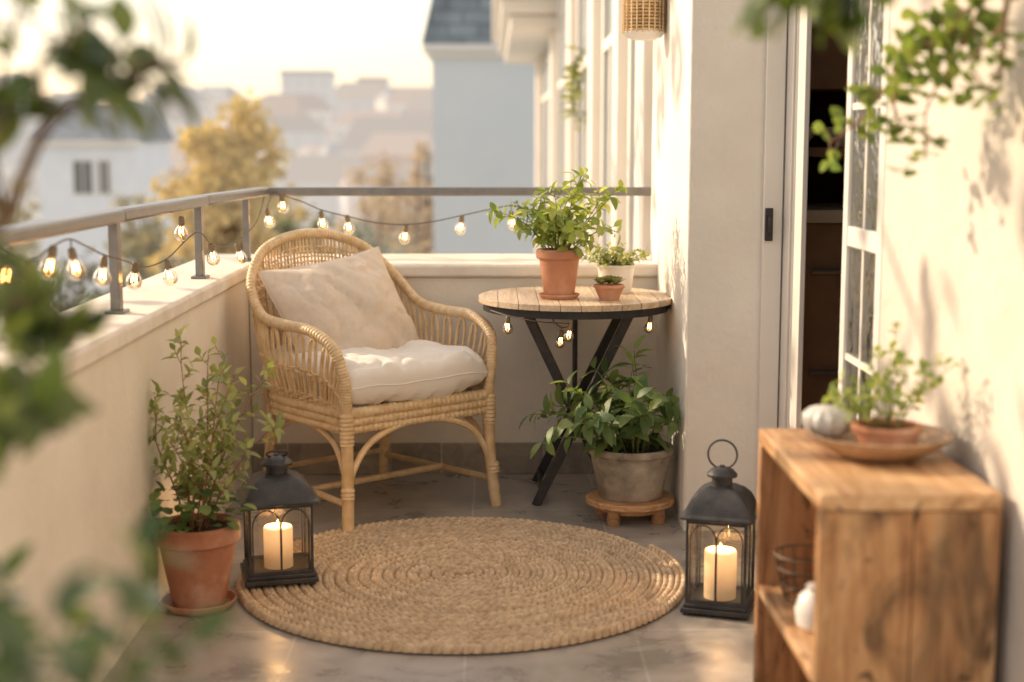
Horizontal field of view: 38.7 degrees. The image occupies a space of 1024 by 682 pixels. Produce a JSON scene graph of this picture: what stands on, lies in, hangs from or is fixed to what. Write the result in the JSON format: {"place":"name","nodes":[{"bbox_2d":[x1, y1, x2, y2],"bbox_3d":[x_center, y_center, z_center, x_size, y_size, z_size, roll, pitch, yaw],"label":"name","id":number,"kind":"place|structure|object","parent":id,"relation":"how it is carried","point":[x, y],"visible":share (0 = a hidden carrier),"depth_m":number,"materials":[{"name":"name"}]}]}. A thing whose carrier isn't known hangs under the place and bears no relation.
{"place":"outdoors","nodes":[
{"label":"outdoors","id":0,"kind":"place"},
{"bbox_2d":[0,119,42,278],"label":"apartment block","id":1,"kind":"structure","parent":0,"point":[12,156],"depth_m":94.22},
{"bbox_2d":[2,177,14,196],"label":"window","id":2,"kind":"structure","parent":1,"relation":"in","point":[6,182],"depth_m":94.01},
{"bbox_2d":[25,177,39,196],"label":"window","id":3,"kind":"structure","parent":1,"relation":"in","point":[34,187],"depth_m":94.06,"materials":[{"name":"grey glass"}]},
{"bbox_2d":[28,103,175,306],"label":"white house","id":4,"kind":"structure","parent":0,"point":[82,169],"depth_m":77.38,"materials":[{"name":"paint"}]},
{"bbox_2d":[72,159,94,194],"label":"window","id":5,"kind":"structure","parent":4,"relation":"in","point":[82,169],"depth_m":77.14,"materials":[{"name":"grey glass"}]},
{"bbox_2d":[97,159,111,194],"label":"window","id":6,"kind":"structure","parent":4,"relation":"in","point":[103,165],"depth_m":77.16,"materials":[{"name":"grey glass"}]},
{"bbox_2d":[0,0,432,105],"label":"sky","id":7,"kind":"structure","parent":0,"point":[241,45],"materials":[{"name":"white"}]},
{"bbox_2d":[239,161,433,253],"bbox_3d":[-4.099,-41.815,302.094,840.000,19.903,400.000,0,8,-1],"label":"hillside","id":8,"kind":"structure","parent":0,"point":[282,165],"depth_m":163.89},
{"bbox_2d":[53,93,74,104],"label":"distant house","id":9,"kind":"structure","parent":8,"relation":"on","point":[64,97],"depth_m":303.75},
{"bbox_2d":[143,93,202,136],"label":"distant house","id":10,"kind":"structure","parent":8,"relation":"on","point":[174,115],"depth_m":215.09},
{"bbox_2d":[184,87,206,108],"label":"distant house","id":11,"kind":"structure","parent":8,"relation":"on","point":[196,93],"depth_m":261.07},
{"bbox_2d":[194,100,207,127],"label":"distant house","id":12,"kind":"structure","parent":8,"relation":"on","point":[202,110],"depth_m":250.58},
{"bbox_2d":[200,85,243,128],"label":"distant house","id":13,"kind":"structure","parent":8,"relation":"on","point":[215,96],"depth_m":336.53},
{"bbox_2d":[217,108,245,129],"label":"distant house","id":14,"kind":"structure","parent":8,"relation":"on","point":[224,123],"depth_m":269.74,"materials":[{"name":"beige"}]},
{"bbox_2d":[255,96,308,115],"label":"distant house","id":15,"kind":"structure","parent":8,"relation":"on","point":[285,105],"depth_m":241.89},
{"bbox_2d":[257,115,328,162],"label":"distant house","id":16,"kind":"structure","parent":8,"relation":"on","point":[300,132],"depth_m":229.31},
{"bbox_2d":[265,94,334,133],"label":"distant house","id":17,"kind":"structure","parent":8,"relation":"on","point":[318,108],"depth_m":267.87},
{"bbox_2d":[319,116,324,123],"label":"window","id":18,"kind":"structure","parent":17,"relation":"in","point":[321,118],"depth_m":267.49,"materials":[{"name":"grey glass"}]},
{"bbox_2d":[279,70,335,115],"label":"apartment block","id":19,"kind":"structure","parent":8,"relation":"on","point":[320,84],"depth_m":295.17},
{"bbox_2d":[309,79,313,85],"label":"window","id":20,"kind":"structure","parent":19,"relation":"in","point":[311,81],"depth_m":295.07,"materials":[{"name":"grey glass"}]},
{"bbox_2d":[296,145,324,154],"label":"distant house","id":21,"kind":"structure","parent":8,"relation":"on","point":[313,150],"depth_m":208.74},
{"bbox_2d":[275,155,360,228],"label":"distant house","id":22,"kind":"structure","parent":8,"relation":"on","point":[314,171],"depth_m":142.42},
{"bbox_2d":[325,128,332,143],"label":"distant house","id":23,"kind":"structure","parent":8,"relation":"on","point":[329,137],"depth_m":214.01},
{"bbox_2d":[318,142,340,154],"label":"distant house","id":24,"kind":"structure","parent":8,"relation":"on","point":[330,148],"depth_m":166.35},
{"bbox_2d":[337,176,361,230],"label":"distant house","id":25,"kind":"structure","parent":8,"relation":"on","point":[346,204],"depth_m":138.34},
{"bbox_2d":[354,199,361,210],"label":"window","id":26,"kind":"structure","parent":25,"relation":"in","point":[356,201],"depth_m":138.03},
{"bbox_2d":[335,82,388,117],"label":"distant house","id":27,"kind":"structure","parent":8,"relation":"on","point":[356,95],"depth_m":311.51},
{"bbox_2d":[331,110,402,141],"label":"apartment block","id":28,"kind":"structure","parent":8,"relation":"on","point":[342,123],"depth_m":199.32,"materials":[{"name":"beige"}]},
{"bbox_2d":[336,131,342,139],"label":"window","id":29,"kind":"structure","parent":28,"relation":"in","point":[339,134],"depth_m":197.71,"materials":[{"name":"grey glass"}]},
{"bbox_2d":[357,77,389,88],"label":"apartment block","id":30,"kind":"structure","parent":8,"relation":"on","point":[385,81],"depth_m":314.72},
{"bbox_2d":[374,90,394,109],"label":"distant house","id":31,"kind":"structure","parent":8,"relation":"on","point":[381,99],"depth_m":272.69,"materials":[{"name":"beige"}]},
{"bbox_2d":[337,116,432,154],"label":"distant house","id":32,"kind":"structure","parent":8,"relation":"on","point":[362,130],"depth_m":157.94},
{"bbox_2d":[384,88,432,109],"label":"distant house","id":33,"kind":"structure","parent":8,"relation":"on","point":[398,99],"depth_m":260.58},
{"bbox_2d":[389,87,432,89],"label":"apartment block","id":34,"kind":"structure","parent":8,"relation":"on","point":[392,88],"depth_m":324.89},
{"bbox_2d":[397,111,432,115],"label":"distant house","id":35,"kind":"structure","parent":8,"relation":"on","point":[401,113],"depth_m":189.39,"materials":[{"name":"beige"}]},
{"bbox_2d":[403,93,432,110],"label":"distant house","id":36,"kind":"structure","parent":8,"relation":"on","point":[420,101],"depth_m":196.37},
{"bbox_2d":[404,113,432,115],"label":"distant house","id":37,"kind":"structure","parent":8,"relation":"on","point":[418,114],"depth_m":180.47,"materials":[{"name":"beige"}]},
{"bbox_2d":[102,473,756,681],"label":"balcony floor","id":38,"kind":"structure","parent":0,"point":[674,644],"depth_m":3.23,"materials":[{"name":"tile"}]},
{"bbox_2d":[0,0,210,474],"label":"potted shrub","id":39,"kind":"object","parent":38,"relation":"on","point":[46,398],"visible":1,"depth_m":1.36,"materials":[{"name":"green plant"}]},
{"bbox_2d":[0,477,233,681],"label":"potted bush","id":40,"kind":"object","parent":38,"relation":"on","point":[22,634],"visible":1,"depth_m":1.09,"materials":[{"name":"green plant"}]},
{"bbox_2d":[0,254,269,681],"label":"parapet wall","id":41,"kind":"structure","parent":38,"relation":"on","point":[76,494],"depth_m":3.13,"materials":[{"name":"paint"}]},
{"bbox_2d":[0,187,650,314],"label":"metal railing","id":42,"kind":"object","parent":41,"relation":"on","point":[112,219],"visible":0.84,"depth_m":4.24,"materials":[{"name":"grey metal"}]},
{"bbox_2d":[1,197,264,289],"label":"string lights","id":43,"kind":"object","parent":42,"relation":"hanging from","point":[71,251],"visible":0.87,"depth_m":3.26,"materials":[{"name":"orange"}]},
{"bbox_2d":[264,191,540,244],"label":"string lights","id":44,"kind":"object","parent":42,"relation":"hanging from","point":[347,217],"visible":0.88,"depth_m":5.07,"materials":[{"name":"orange"}]},
{"bbox_2d":[148,324,285,615],"bbox_3d":[-0.686,0.295,3.436,0.327,0.675,0.368,0,8,-1],"label":"potted herb","id":45,"kind":"object","parent":38,"relation":"on","point":[205,539],"visible":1,"depth_m":3.39,"materials":[{"name":"plant"}]},
{"bbox_2d":[246,228,501,531],"bbox_3d":[-0.445,0.086,4.427,0.620,0.829,0.623,-7,10,-40],"label":"rattan armchair","id":46,"kind":"object","parent":38,"relation":"on","point":[329,407],"visible":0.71,"depth_m":4.32,"materials":[{"name":"beige wicker"}]},
{"bbox_2d":[262,340,487,407],"bbox_3d":[-0.414,0.094,4.393,0.533,0.172,0.518,-7,10,-40],"label":"seat cushion","id":47,"kind":"object","parent":46,"relation":"on","point":[419,370],"visible":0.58,"depth_m":4.21,"materials":[{"name":"beige fabric"}]},
{"bbox_2d":[258,246,419,353],"bbox_3d":[-0.504,-0.070,4.457,0.488,0.411,0.275,-7,10,-40],"label":"throw pillow","id":48,"kind":"object","parent":47,"relation":"on","point":[350,301],"visible":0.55,"depth_m":4.38,"materials":[{"name":"beige fabric"}]},
{"bbox_2d":[249,254,656,473],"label":"parapet wall","id":49,"kind":"structure","parent":38,"relation":"on","point":[523,386],"depth_m":4.83,"materials":[{"name":"paint"}]},
{"bbox_2d":[236,516,684,653],"bbox_3d":[-0.124,0.590,3.683,1.128,0.023,1.120,0,8,-1],"label":"round rug","id":50,"kind":"object","parent":38,"relation":"on","point":[459,585],"visible":0.96,"depth_m":3.55,"materials":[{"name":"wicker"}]},
{"bbox_2d":[236,450,319,588],"bbox_3d":[-0.580,0.423,3.612,0.190,0.333,0.190,-2,8,-15],"label":"candle lantern","id":51,"kind":"object","parent":50,"relation":"on","point":[277,483],"visible":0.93,"depth_m":3.56,"materials":[{"name":"metal"}]},
{"bbox_2d":[244,511,252,572],"bbox_3d":[-0.653,0.475,3.599,0.008,0.174,0.150,-2,8,-15],"label":"window frame","id":52,"kind":"structure","parent":51,"relation":"in","point":[246,512],"depth_m":3.61,"materials":[{"name":"metal"}]},
{"bbox_2d":[263,519,292,569],"bbox_3d":[-0.580,0.500,3.622,0.072,0.119,0.072,0,8,-1],"label":"pillar candle","id":53,"kind":"object","parent":51,"relation":"in","point":[271,535],"visible":0.9,"depth_m":3.60,"materials":[{"name":"beige wax"}]},
{"bbox_2d":[252,508,303,558],"bbox_3d":[-0.598,0.463,3.690,0.150,0.174,0.008,-2,8,-15],"label":"window frame","id":54,"kind":"structure","parent":51,"relation":"in","point":[297,553],"depth_m":3.71,"materials":[{"name":"metal"}]},
{"bbox_2d":[250,505,310,576],"bbox_3d":[-0.561,0.482,3.547,0.149,0.174,0.007,-2,8,-15],"label":"window frame","id":55,"kind":"structure","parent":51,"relation":"in","point":[267,509],"depth_m":3.55,"materials":[{"name":"metal"}]},
{"bbox_2d":[303,507,310,567],"bbox_3d":[-0.512,0.472,3.637,0.001,0.168,0.140,-2,8,-15],"label":"window frame","id":56,"kind":"structure","parent":51,"relation":"in","point":[306,509],"depth_m":3.65,"materials":[{"name":"metal"}]},
{"bbox_2d":[479,286,671,505],"bbox_3d":[0.195,0.174,4.517,0.594,0.636,0.596,0,8,-1],"label":"bistro table","id":57,"kind":"object","parent":38,"relation":"on","point":[529,303],"visible":0.8,"depth_m":4.39,"materials":[{"name":"brown wood"}]},
{"bbox_2d":[486,166,626,299],"bbox_3d":[0.134,-0.327,4.380,0.424,0.395,0.347,0,8,-1],"label":"potted plant","id":58,"kind":"object","parent":57,"relation":"on","point":[559,260],"visible":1,"depth_m":4.33,"materials":[{"name":"green plant"}]},
{"bbox_2d":[490,310,654,347],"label":"string lights","id":59,"kind":"object","parent":57,"relation":"hanging from","point":[562,334],"visible":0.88,"depth_m":4.28,"materials":[{"name":"orange"}]},
{"bbox_2d":[593,275,624,300],"bbox_3d":[0.290,-0.159,4.337,0.100,0.073,0.094,0,8,-1],"label":"potted succulent","id":60,"kind":"object","parent":57,"relation":"on","point":[609,288],"visible":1,"depth_m":4.31,"materials":[{"name":"orange ceramic"}]},
{"bbox_2d":[580,242,648,293],"bbox_3d":[0.319,-0.230,4.551,0.229,0.156,0.200,0,8,-1],"label":"potted plant","id":61,"kind":"object","parent":57,"relation":"on","point":[622,265],"visible":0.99,"depth_m":4.51,"materials":[{"name":"green plant"}]},
{"bbox_2d":[586,489,674,526],"bbox_3d":[0.346,0.487,4.279,0.260,0.068,0.260,0,8,-1],"label":"plant stool","id":62,"kind":"object","parent":38,"relation":"on","point":[613,511],"visible":0.77,"depth_m":4.19,"materials":[{"name":"brown wood"}]},
{"bbox_2d":[519,335,679,502],"bbox_3d":[0.247,0.221,4.231,0.458,0.471,0.480,0,8,-1],"label":"potted plant","id":63,"kind":"object","parent":62,"relation":"on","point":[629,466],"visible":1,"depth_m":4.17,"materials":[{"name":"green plant"}]},
{"bbox_2d":[680,439,756,620],"bbox_3d":[0.491,0.431,3.425,0.171,0.408,0.171,2,8,17],"label":"candle lantern","id":64,"kind":"object","parent":38,"relation":"on","point":[721,498],"visible":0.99,"depth_m":3.38,"materials":[{"name":"metal"}]},
{"bbox_2d":[688,524,698,598],"bbox_3d":[0.425,0.502,3.456,0.008,0.199,0.134,2,8,17],"label":"window frame","id":65,"kind":"structure","parent":64,"relation":"in","point":[694,540],"depth_m":3.46,"materials":[{"name":"metal"}]},
{"bbox_2d":[687,521,744,607],"bbox_3d":[0.471,0.513,3.372,0.134,0.199,0.007,2,8,17],"label":"window frame","id":66,"kind":"structure","parent":64,"relation":"in","point":[704,524],"depth_m":3.37,"materials":[{"name":"metal"}]},
{"bbox_2d":[704,543,736,600],"bbox_3d":[0.491,0.539,3.440,0.076,0.131,0.076,0,8,-1],"label":"pillar candle","id":67,"kind":"object","parent":64,"relation":"on","point":[726,570],"visible":0.95,"depth_m":3.41,"materials":[{"name":"beige wax"}]},
{"bbox_2d":[698,524,750,589],"bbox_3d":[0.514,0.496,3.497,0.134,0.199,0.008,2,8,17],"label":"window frame","id":68,"kind":"structure","parent":64,"relation":"in","point":[725,531],"depth_m":3.52,"materials":[{"name":"metal"}]},
{"bbox_2d":[743,524,753,604],"bbox_3d":[0.555,0.507,3.416,0.008,0.199,0.134,2,8,17],"label":"window frame","id":69,"kind":"structure","parent":64,"relation":"in","point":[749,591],"depth_m":3.43,"materials":[{"name":"metal"}]},
{"bbox_2d":[650,0,787,530],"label":"pillar","id":70,"kind":"structure","parent":38,"relation":"on","point":[718,134],"depth_m":4.06,"materials":[{"name":"paint"}]},
{"bbox_2d":[622,0,665,40],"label":"wicker wall lamp","id":71,"kind":"object","parent":70,"relation":"attached to","point":[643,20],"visible":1,"depth_m":4.49,"materials":[{"name":"wicker"}]},
{"bbox_2d":[753,428,1001,681],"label":"wooden crate","id":72,"kind":"object","parent":38,"relation":"on","point":[904,568],"visible":0.83,"depth_m":2.26,"materials":[{"name":"brown wood"}]},
{"bbox_2d":[773,544,815,603],"bbox_3d":[0.535,0.428,2.659,0.118,0.087,0.118,0,8,-1],"label":"wire basket","id":73,"kind":"object","parent":72,"relation":"on","point":[793,573],"visible":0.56,"depth_m":2.66,"materials":[{"name":"metal"}]},
{"bbox_2d":[794,582,813,633],"bbox_3d":[0.523,0.455,2.491,0.080,0.078,0.080,0,8,-1],"label":"ceramic jar","id":74,"kind":"object","parent":72,"relation":"on","point":[804,610],"visible":0.41,"depth_m":2.47,"materials":[{"name":"white ceramic"}]},
{"bbox_2d":[806,419,953,462],"bbox_3d":[0.627,0.176,2.495,0.246,0.042,0.246,0,8,-1],"label":"wooden dish","id":75,"kind":"object","parent":72,"relation":"on","point":[931,439],"visible":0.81,"depth_m":2.42,"materials":[{"name":"brown wood"}]},
{"bbox_2d":[801,404,855,437],"bbox_3d":[0.553,0.139,2.552,0.096,0.055,0.097,-4,9,-29],"label":"ceramic piece","id":76,"kind":"object","parent":75,"relation":"on","point":[826,421],"visible":0.84,"depth_m":2.52,"materials":[{"name":"white ceramic"}]},
{"bbox_2d":[821,322,960,445],"bbox_3d":[0.645,0.078,2.501,0.236,0.214,0.203,3,8,21],"label":"potted plant","id":77,"kind":"object","parent":75,"relation":"on","point":[880,431],"visible":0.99,"depth_m":2.47,"materials":[{"name":"green plant"}]},
{"bbox_2d":[877,0,1023,681],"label":"house wall","id":78,"kind":"structure","parent":38,"relation":"on","point":[952,283],"depth_m":2.44,"materials":[{"name":"paint"}]},
{"bbox_2d":[734,0,898,60],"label":"hanging vine","id":79,"kind":"object","parent":78,"relation":"hanging from","point":[754,13],"visible":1,"depth_m":1.55,"materials":[{"name":"green plant"}]},
{"bbox_2d":[778,0,890,427],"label":"glass door","id":80,"kind":"structure","parent":78,"relation":"attached to","point":[863,222],"depth_m":3.31,"materials":[{"name":"white paint"}]},
{"bbox_2d":[838,7,890,417],"bbox_3d":[0.771,-0.451,3.149,0.021,2.170,0.340,0,8,-1],"label":"door leaf","id":81,"kind":"structure","parent":80,"relation":"in","point":[866,240],"depth_m":3.24,"materials":[{"name":"white paint"}]},
{"bbox_2d":[813,0,1023,176],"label":"climbing vine","id":82,"kind":"object","parent":78,"relation":"attached to","point":[959,25],"visible":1,"depth_m":2.28,"materials":[{"name":"green plant"}]},
{"bbox_2d":[422,0,535,253],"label":"slate roofed building","id":83,"kind":"structure","parent":0,"point":[483,114],"depth_m":23.74,"materials":[{"name":"paint"}]},
{"bbox_2d":[492,0,652,253],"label":"neighbouring facade","id":84,"kind":"structure","parent":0,"point":[609,143],"depth_m":7.86,"materials":[{"name":"white paint"}]},
{"bbox_2d":[541,44,549,247],"bbox_3d":[0.372,-2.101,15.464,0.034,3.000,2.800,0,8,-1],"label":"window","id":85,"kind":"structure","parent":84,"relation":"in","point":[544,57],"depth_m":16.11,"materials":[{"name":"white paint"}]},
{"bbox_2d":[557,0,566,238],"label":"window","id":86,"kind":"structure","parent":84,"relation":"in","point":[562,4],"depth_m":12.36,"materials":[{"name":"white paint"}]},
{"bbox_2d":[559,44,586,132],"bbox_3d":[0.395,-1.576,9.120,0.228,0.544,0.352,0,8,-1],"label":"hanging plant","id":87,"kind":"object","parent":84,"relation":"hanging from","point":[574,72],"visible":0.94,"depth_m":9.07,"materials":[{"name":"green plant"}]},
{"bbox_2d":[576,0,587,253],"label":"window","id":88,"kind":"structure","parent":84,"relation":"in","point":[582,5],"depth_m":9.48,"materials":[{"name":"white paint"}]},
{"bbox_2d":[600,0,612,252],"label":"window","id":89,"kind":"structure","parent":84,"relation":"in","point":[607,5],"depth_m":7.44,"materials":[{"name":"white paint"}]},
{"bbox_2d":[626,39,636,252],"bbox_3d":[0.503,-0.798,5.828,0.034,3.000,0.550,0,8,-1],"label":"window","id":90,"kind":"structure","parent":84,"relation":"in","point":[632,44],"depth_m":6.01,"materials":[{"name":"white paint"}]},
{"bbox_2d":[801,0,847,427],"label":"kitchen cabinet","id":91,"kind":"object","parent":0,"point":[824,230],"visible":0.09,"depth_m":4.29,"materials":[{"name":"brown wood"}]},
{"bbox_2d":[807,94,846,202],"bbox_3d":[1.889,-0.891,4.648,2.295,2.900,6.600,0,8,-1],"label":"oven","id":92,"kind":"object","parent":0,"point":[826,185],"visible":0.05,"depth_m":7.87,"materials":[{"name":"glass"}]},
{"label":"ground","id":93,"kind":"structure","parent":0,"visible":0},
{"bbox_2d":[0,173,49,278],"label":"tree","id":94,"kind":"object","parent":93,"relation":"on","point":[27,247],"visible":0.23,"depth_m":59.74,"materials":[{"name":"green plant"}]},
{"bbox_2d":[9,243,109,309],"bbox_3d":[-6.819,2.409,22.498,2.792,7.790,2.994,0,8,-1],"label":"tree","id":95,"kind":"object","parent":93,"relation":"on","point":[69,283],"visible":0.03,"depth_m":21.82,"materials":[{"name":"green plant"}]},
{"bbox_2d":[94,191,178,296],"bbox_3d":[-9.444,0.127,38.230,2.691,8.097,2.924,-4,9,-30],"label":"tree","id":96,"kind":"object","parent":93,"relation":"on","point":[141,245],"visible":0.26,"depth_m":37.40,"materials":[{"name":"green plant"}]},
{"bbox_2d":[146,253,192,278],"bbox_3d":[-4.558,2.659,20.539,1.747,7.820,1.793,0,8,-1],"label":"tree","id":97,"kind":"object","parent":93,"relation":"on","point":[162,269],"depth_m":19.78,"materials":[{"name":"green plant"}]},
{"bbox_2d":[169,137,209,265],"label":"apartment block","id":98,"kind":"structure","parent":93,"relation":"on","point":[177,158],"depth_m":104.68,"materials":[{"name":"beige paint"}]},
{"bbox_2d":[142,88,316,278],"bbox_3d":[-6.471,-0.573,34.258,4.141,10.548,3.986,4,9,30],"label":"tree","id":99,"kind":"object","parent":93,"relation":"on","point":[228,156],"visible":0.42,"depth_m":33.00,"materials":[{"name":"yellow plant"}]},
{"bbox_2d":[266,204,341,253],"bbox_3d":[-3.203,2.106,22.444,2.252,8.405,2.295,0,8,-1],"label":"tree","id":100,"kind":"object","parent":93,"relation":"on","point":[286,226],"visible":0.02,"depth_m":21.90,"materials":[{"name":"green plant"}]},
{"bbox_2d":[344,220,406,253],"bbox_3d":[-2.430,1.774,26.559,2.192,7.961,2.322,-3,8,-22],"label":"tree","id":101,"kind":"object","parent":93,"relation":"on","point":[359,234],"visible":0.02,"depth_m":25.86,"materials":[{"name":"green plant"}]},
{"bbox_2d":[319,149,432,253],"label":"tree","id":102,"kind":"object","parent":93,"relation":"on","point":[384,205],"visible":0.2,"depth_m":41.61,"materials":[{"name":"brown plant"}]},
{"bbox_2d":[357,133,433,241],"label":"apartment block","id":103,"kind":"structure","parent":93,"relation":"on","point":[400,146],"depth_m":129.39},
{"bbox_2d":[365,165,375,179],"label":"window","id":104,"kind":"structure","parent":103,"relation":"in","point":[371,171],"depth_m":128.94,"materials":[{"name":"brown glass"}]},
{"bbox_2d":[402,165,411,179],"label":"window","id":105,"kind":"structure","parent":103,"relation":"in","point":[406,177],"depth_m":128.97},
{"bbox_2d":[421,165,430,179],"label":"window","id":106,"kind":"structure","parent":103,"relation":"in","point":[422,169],"depth_m":129.00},
{"bbox_2d":[386,139,433,253],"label":"tree","id":107,"kind":"object","parent":93,"relation":"on","point":[416,178],"visible":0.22,"depth_m":45.70,"materials":[{"name":"yellow plant"}]},
{"bbox_2d":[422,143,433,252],"bbox_3d":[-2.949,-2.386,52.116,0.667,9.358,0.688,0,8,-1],"label":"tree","id":108,"kind":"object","parent":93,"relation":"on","point":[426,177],"visible":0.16,"depth_m":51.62,"materials":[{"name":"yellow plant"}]}
]}

